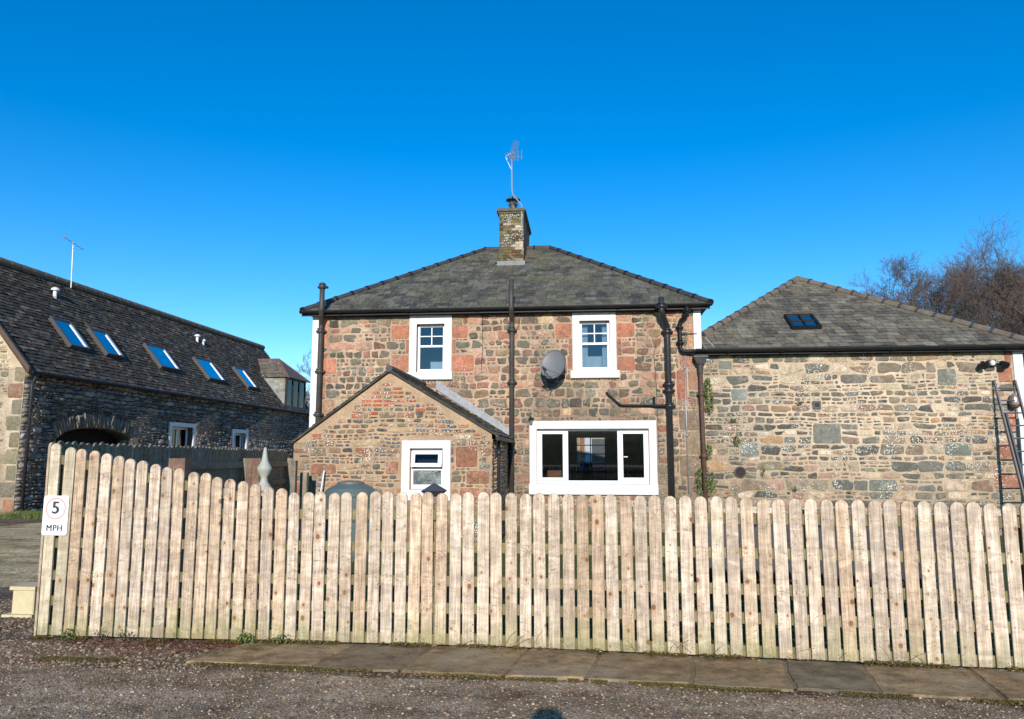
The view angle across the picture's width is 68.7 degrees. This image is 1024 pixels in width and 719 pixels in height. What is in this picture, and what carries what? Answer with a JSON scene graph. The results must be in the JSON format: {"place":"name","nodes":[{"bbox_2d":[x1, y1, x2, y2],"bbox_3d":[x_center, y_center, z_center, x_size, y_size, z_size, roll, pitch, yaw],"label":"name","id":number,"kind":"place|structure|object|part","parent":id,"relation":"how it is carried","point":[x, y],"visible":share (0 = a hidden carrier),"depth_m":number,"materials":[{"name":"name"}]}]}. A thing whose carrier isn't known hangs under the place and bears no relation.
{"place":"outdoors","nodes":[
{"label":"outdoors","id":0,"kind":"place"},
{"bbox_2d":[0,522,41,587],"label":"driveway","id":1,"kind":"structure","parent":0,"point":[20,545],"depth_m":12.66,"materials":[{"name":"grey concrete"}]},
{"bbox_2d":[0,660,1023,718],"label":"road","id":2,"kind":"structure","parent":0,"point":[473,694],"depth_m":4.98,"materials":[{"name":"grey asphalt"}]},
{"bbox_2d":[0,518,1023,706],"bbox_3d":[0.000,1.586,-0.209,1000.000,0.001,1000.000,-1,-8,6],"label":"ground","id":3,"kind":"structure","parent":0,"point":[6,592],"depth_m":6.16,"materials":[{"name":"grey gravel"}]},
{"bbox_2d":[1,582,37,617],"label":"cream block","id":4,"kind":"object","parent":3,"relation":"on","point":[24,600],"depth_m":7.65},
{"bbox_2d":[0,508,42,519],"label":"grass verge","id":5,"kind":"object","parent":3,"relation":"on","point":[28,514],"depth_m":20.11,"materials":[{"name":"green plant"}]},
{"bbox_2d":[57,628,74,640],"bbox_3d":[-3.936,2.430,6.617,0.170,0.116,0.092,-1,-8,6],"label":"ground weed","id":6,"kind":"object","parent":3,"relation":"on","point":[65,635],"visible":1,"depth_m":6.61,"materials":[{"name":"green plant"}]},
{"bbox_2d":[93,629,104,640],"bbox_3d":[-3.619,2.426,6.588,0.140,0.112,0.087,-1,-8,6],"label":"ground weed","id":7,"kind":"object","parent":3,"relation":"on","point":[95,633],"visible":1,"depth_m":6.59,"materials":[{"name":"green plant"}]},
{"bbox_2d":[0,596,229,672],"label":"gravel","id":8,"kind":"structure","parent":3,"relation":"on","point":[37,644],"depth_m":6.25,"materials":[{"name":"grey gravel"}]},
{"bbox_2d":[116,629,130,642],"bbox_3d":[-3.409,2.422,6.562,0.148,0.116,0.082,-4,-8,26],"label":"ground weed","id":9,"kind":"object","parent":3,"relation":"on","point":[123,638],"visible":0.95,"depth_m":6.56,"materials":[{"name":"green plant"}]},
{"bbox_2d":[0,257,309,515],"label":"stone barn","id":10,"kind":"structure","parent":3,"relation":"on","point":[80,363],"depth_m":26.30,"materials":[{"name":"stone"}]},
{"bbox_2d":[60,233,83,287],"bbox_3d":[-15.377,-3.443,26.168,0.340,1.860,0.768,-5,-9,36],"label":"tv aerial","id":11,"kind":"object","parent":10,"relation":"attached to","point":[73,243],"visible":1,"depth_m":26.26,"materials":[{"name":"metal"}]},
{"bbox_2d":[56,429,113,448],"bbox_3d":[-13.966,3.418,24.048,0.050,2.700,3.500,-1,-8,7],"label":"door","id":12,"kind":"structure","parent":10,"relation":"in","point":[90,436],"depth_m":24.45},
{"bbox_2d":[168,422,195,446],"bbox_3d":[-12.906,3.388,29.030,0.380,1.860,1.950,-1,-8,7],"label":"window","id":13,"kind":"structure","parent":10,"relation":"in","point":[178,434],"depth_m":29.29,"materials":[{"name":"white plastic"}]},
{"bbox_2d":[231,429,248,448],"bbox_3d":[-12.363,3.991,33.685,0.380,1.680,1.600,-1,-8,7],"label":"window","id":14,"kind":"structure","parent":10,"relation":"in","point":[236,433],"depth_m":34.04,"materials":[{"name":"white plastic"}]},
{"bbox_2d":[285,377,305,409],"bbox_3d":[-11.537,1.849,39.938,0.101,1.560,2.550,-1,-8,7],"label":"dormer window","id":15,"kind":"structure","parent":10,"relation":"in","point":[295,390],"depth_m":39.89,"materials":[{"name":"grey glass"}]},
{"bbox_2d":[52,638,264,662],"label":"leaf litter","id":16,"kind":"object","parent":3,"relation":"on","point":[173,644],"visible":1,"depth_m":6.42,"materials":[{"name":"brown plant"}]},
{"bbox_2d":[34,441,292,635],"bbox_3d":[-4.233,2.124,10.661,0.184,1.772,7.687,0,-8,0],"label":"picket fence","id":17,"kind":"object","parent":3,"relation":"on","point":[225,464],"visible":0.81,"depth_m":10.09,"materials":[{"name":"brown wood"}]},
{"bbox_2d":[294,348,311,425],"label":"bare tree","id":18,"kind":"object","parent":3,"relation":"on","point":[307,400],"visible":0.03,"depth_m":49.84,"materials":[{"name":"brown plant"}]},
{"bbox_2d":[290,365,514,541],"bbox_3d":[-2.075,1.956,15.519,4.016,3.386,3.088,-1,-8,6],"label":"gabled extension","id":19,"kind":"object","parent":3,"relation":"on","point":[394,431],"visible":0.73,"depth_m":14.12,"materials":[{"name":"stone"}]},
{"bbox_2d":[401,440,450,500],"bbox_3d":[-1.598,2.075,14.036,0.930,1.110,0.194,-1,-8,6],"label":"window","id":20,"kind":"structure","parent":19,"relation":"in","point":[421,478],"depth_m":14.01,"materials":[{"name":"white plastic"}]},
{"bbox_2d":[299,197,713,532],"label":"stone house","id":21,"kind":"structure","parent":3,"relation":"on","point":[486,329],"depth_m":17.16,"materials":[{"name":"brown stone"}]},
{"bbox_2d":[406,315,452,379],"bbox_3d":[-1.908,-0.272,17.410,1.100,1.515,0.285,-1,-8,6],"label":"window","id":22,"kind":"structure","parent":21,"relation":"in","point":[445,373],"depth_m":17.37,"materials":[{"name":"white plastic"}]},
{"bbox_2d":[505,141,521,224],"bbox_3d":[0.080,-4.773,20.352,0.440,2.277,0.425,4,-8,-27],"label":"tv aerial","id":23,"kind":"object","parent":21,"relation":"attached to","point":[512,155],"visible":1,"depth_m":20.44,"materials":[{"name":"metal"}]},
{"bbox_2d":[541,350,565,395],"bbox_3d":[0.906,0.261,16.506,0.570,0.996,0.950,-1,-8,6],"label":"satellite dish","id":24,"kind":"object","parent":21,"relation":"attached to","point":[553,363],"visible":1,"depth_m":16.62,"materials":[{"name":"grey metal"}]},
{"bbox_2d":[576,437,605,471],"bbox_3d":[2.537,3.046,24.097,0.950,1.110,0.040,-1,-8,6],"label":"window","id":25,"kind":"structure","parent":21,"relation":"in","point":[590,445],"depth_m":24.08,"materials":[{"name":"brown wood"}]},
{"bbox_2d":[529,420,658,494],"bbox_3d":[1.798,2.185,16.710,2.840,1.630,0.265,-1,-8,6],"label":"window","id":26,"kind":"structure","parent":21,"relation":"in","point":[646,485],"depth_m":16.67,"materials":[{"name":"white plastic"}]},
{"bbox_2d":[571,312,619,378],"bbox_3d":[1.876,-0.321,17.043,1.095,1.515,0.285,-1,-8,6],"label":"window","id":27,"kind":"structure","parent":21,"relation":"in","point":[585,318],"depth_m":17.01,"materials":[{"name":"white plastic"}]},
{"bbox_2d":[29,635,1023,671],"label":"moss","id":28,"kind":"object","parent":3,"relation":"on","point":[905,664],"visible":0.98,"depth_m":6.28,"materials":[{"name":"green plant"}]},
{"bbox_2d":[466,630,928,661],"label":"dry stalks","id":29,"kind":"object","parent":28,"relation":"on","point":[684,646],"visible":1,"depth_m":6.04,"materials":[{"name":"brown plant"}]},
{"bbox_2d":[37,443,1023,669],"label":"picket fence","id":30,"kind":"object","parent":3,"relation":"on","point":[808,619],"visible":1,"depth_m":6.35,"materials":[{"name":"brown wood"}]},
{"bbox_2d":[41,496,69,534],"bbox_3d":[-4.163,1.422,6.834,0.245,0.355,0.009,-1,-8,6],"label":"speed sign","id":31,"kind":"object","parent":30,"relation":"attached to","point":[55,515],"visible":1,"depth_m":6.83,"materials":[{"name":"white metal"}]},
{"bbox_2d":[577,438,604,461],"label":"cottage","id":32,"kind":"structure","parent":3,"relation":"on","point":[594,449],"depth_m":35.48,"materials":[{"name":"stone"}]},
{"bbox_2d":[592,439,604,461],"bbox_3d":[4.196,5.009,35.367,0.820,2.500,0.085,-1,-8,6],"label":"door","id":33,"kind":"structure","parent":32,"relation":"in","point":[595,449],"depth_m":35.44,"materials":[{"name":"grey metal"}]},
{"bbox_2d":[414,643,1012,670],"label":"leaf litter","id":34,"kind":"object","parent":3,"relation":"on","point":[725,655],"visible":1,"depth_m":5.90,"materials":[{"name":"brown plant"}]},
{"bbox_2d":[692,276,1023,535],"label":"stone wing","id":35,"kind":"structure","parent":3,"relation":"on","point":[905,395],"depth_m":16.25,"materials":[{"name":"beige stone"}]},
{"bbox_2d":[694,467,716,497],"bbox_3d":[4.182,2.658,16.246,0.492,0.691,0.239,-1,-8,6],"label":"wall plant","id":36,"kind":"object","parent":35,"relation":"attached to","point":[707,483],"depth_m":16.21,"materials":[{"name":"green plant"}]},
{"bbox_2d":[703,377,713,413],"bbox_3d":[4.327,0.803,16.509,0.251,0.858,0.122,-1,-8,6],"label":"wall plant","id":37,"kind":"object","parent":35,"relation":"attached to","point":[707,406],"depth_m":16.50,"materials":[{"name":"green plant"}]},
{"bbox_2d":[706,443,712,458],"bbox_3d":[4.287,2.006,16.358,0.206,0.365,0.122,-1,-8,6],"label":"wall plant","id":38,"kind":"object","parent":35,"relation":"attached to","point":[708,450],"depth_m":16.35,"materials":[{"name":"green plant"}]},
{"bbox_2d":[733,435,740,445],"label":"wall plant","id":39,"kind":"object","parent":35,"relation":"attached to","point":[735,441],"depth_m":16.35,"materials":[{"name":"green plant"}]},
{"bbox_2d":[734,466,745,477],"bbox_3d":[4.959,2.445,16.275,0.250,0.250,0.054,-1,-8,6],"label":"flue outlet","id":40,"kind":"object","parent":35,"relation":"attached to","point":[739,471],"visible":1,"depth_m":16.26,"materials":[{"name":"black plastic"}]},
{"bbox_2d":[812,401,820,408],"bbox_3d":[6.638,0.988,16.316,0.170,0.180,0.040,-1,-8,6],"label":"air vent","id":41,"kind":"object","parent":35,"relation":"attached to","point":[816,404],"visible":1,"depth_m":16.30,"materials":[{"name":"grey metal"}]},
{"bbox_2d":[980,360,1009,368],"bbox_3d":[10.244,0.109,15.957,0.602,0.211,0.256,-1,-8,6],"label":"security light","id":42,"kind":"object","parent":35,"relation":"attached to","point":[989,363],"visible":1,"depth_m":15.91,"materials":[{"name":"black plastic"}]},
{"bbox_2d":[1010,393,1019,408],"bbox_3d":[10.614,0.875,15.836,0.191,0.320,0.191,6,-10,-39],"label":"wall lantern","id":43,"kind":"object","parent":35,"relation":"attached to","point":[1014,404],"depth_m":15.77,"materials":[{"name":"silver glass"}]},
{"bbox_2d":[848,241,1023,332],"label":"bare tree","id":44,"kind":"object","parent":3,"relation":"on","point":[934,296],"visible":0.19,"depth_m":45.63,"materials":[{"name":"brown plant"}]},
{"bbox_2d":[892,244,1023,364],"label":"bare tree","id":45,"kind":"object","parent":3,"relation":"on","point":[1009,275],"visible":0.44,"depth_m":40.59,"materials":[{"name":"brown plant"}]},
{"bbox_2d":[911,212,1023,353],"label":"bare tree","id":46,"kind":"object","parent":3,"relation":"on","point":[990,259],"visible":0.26,"depth_m":47.14,"materials":[{"name":"brown plant"}]},
{"bbox_2d":[0,0,1023,405],"label":"sky","id":47,"kind":"structure","parent":0,"point":[213,164],"materials":[{"name":"blue"}]},
{"bbox_2d":[114,531,1012,654],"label":"lawn","id":48,"kind":"structure","parent":0,"point":[649,596],"depth_m":8.30,"materials":[{"name":"green plant"}]},
{"bbox_2d":[167,458,190,596],"bbox_3d":[-3.828,1.931,8.536,0.200,1.600,0.140,-1,-8,6],"label":"sleeper post","id":49,"kind":"object","parent":48,"relation":"on","point":[174,464],"visible":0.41,"depth_m":8.56,"materials":[{"name":"brown wood"}]},
{"bbox_2d":[245,458,261,587],"bbox_3d":[-3.272,2.055,9.478,0.180,1.600,0.140,-1,-8,6],"label":"sleeper post","id":50,"kind":"object","parent":48,"relation":"on","point":[253,476],"visible":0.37,"depth_m":9.49,"materials":[{"name":"brown wood"}]},
{"bbox_2d":[257,447,271,497],"bbox_3d":[-3.053,1.946,9.167,0.210,1.735,0.210,-1,-8,6],"label":"garden finial","id":51,"kind":"object","parent":48,"relation":"on","point":[264,468],"visible":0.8,"depth_m":9.19,"materials":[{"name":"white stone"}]},
{"bbox_2d":[290,460,297,493],"bbox_3d":[-3.867,2.567,13.220,0.090,1.560,0.100,-1,-8,6],"label":"wooden post","id":52,"kind":"object","parent":48,"relation":"on","point":[293,476],"visible":0.37,"depth_m":13.24,"materials":[{"name":"brown wood"}]},
{"bbox_2d":[299,472,308,539],"bbox_3d":[-3.788,2.728,13.596,0.130,1.340,0.100,-1,-8,6],"label":"wooden post","id":53,"kind":"object","parent":48,"relation":"on","point":[304,481],"visible":0.37,"depth_m":13.60,"materials":[{"name":"brown wood"}]},
{"bbox_2d":[313,470,324,534],"bbox_3d":[-3.579,2.652,13.899,0.026,1.175,0.260,-4,-8,25],"label":"garden cane","id":54,"kind":"object","parent":48,"relation":"on","point":[321,485],"visible":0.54,"depth_m":14.00,"materials":[{"name":"white plastic"}]},
{"bbox_2d":[324,481,375,561],"bbox_3d":[-2.611,2.579,12.080,0.880,1.240,0.880,-1,-8,6],"label":"green tank","id":55,"kind":"object","parent":48,"relation":"on","point":[353,488],"visible":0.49,"depth_m":11.80,"materials":[{"name":"plastic"}]},
{"bbox_2d":[421,483,446,503],"bbox_3d":[-0.832,1.982,7.929,0.240,1.340,0.240,-1,-8,6],"label":"post lantern","id":56,"kind":"object","parent":48,"relation":"on","point":[435,489],"visible":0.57,"depth_m":7.92,"materials":[{"name":"grey metal"}]},
{"bbox_2d":[992,380,1023,502],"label":"ladder","id":57,"kind":"object","parent":48,"relation":"on","point":[1013,448],"visible":1,"depth_m":15.47,"materials":[{"name":"metal"}]},
{"bbox_2d":[577,463,604,470],"bbox_3d":[2.942,4.764,29.486,4.270,1.450,1.700,-1,-8,6],"label":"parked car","id":58,"kind":"object","parent":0,"point":[594,466],"visible":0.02,"depth_m":28.76,"materials":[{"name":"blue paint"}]},
{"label":"window","id":59,"kind":"part","parent":58,"relation":"part of","materials":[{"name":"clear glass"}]},
{"bbox_2d":[186,641,1023,701],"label":"path","id":60,"kind":"structure","parent":0,"point":[969,683],"depth_m":5.70,"materials":[{"name":"grey concrete"}]},
{"bbox_2d":[236,632,256,643],"bbox_3d":[-2.284,2.406,6.457,0.179,0.118,0.100,-1,-8,6],"label":"ground weed","id":61,"kind":"object","parent":60,"relation":"on","point":[245,636],"visible":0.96,"depth_m":6.44,"materials":[{"name":"green plant"}]},
{"bbox_2d":[272,634,288,643],"bbox_3d":[-1.978,2.406,6.428,0.146,0.113,0.079,-1,-8,6],"label":"ground weed","id":62,"kind":"object","parent":60,"relation":"on","point":[280,639],"visible":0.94,"depth_m":6.43,"materials":[{"name":"green plant"}]},
{"bbox_2d":[29,656,1023,707],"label":"moss","id":63,"kind":"object","parent":60,"relation":"on","point":[302,668],"visible":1,"depth_m":5.42,"materials":[{"name":"green plant"}]},
{"bbox_2d":[692,523,954,602],"bbox_3d":[3.602,2.328,8.834,2.900,0.890,0.740,-1,-8,6],"label":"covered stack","id":64,"kind":"object","parent":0,"point":[789,560],"visible":0.06,"depth_m":8.52,"materials":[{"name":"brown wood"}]}
]}

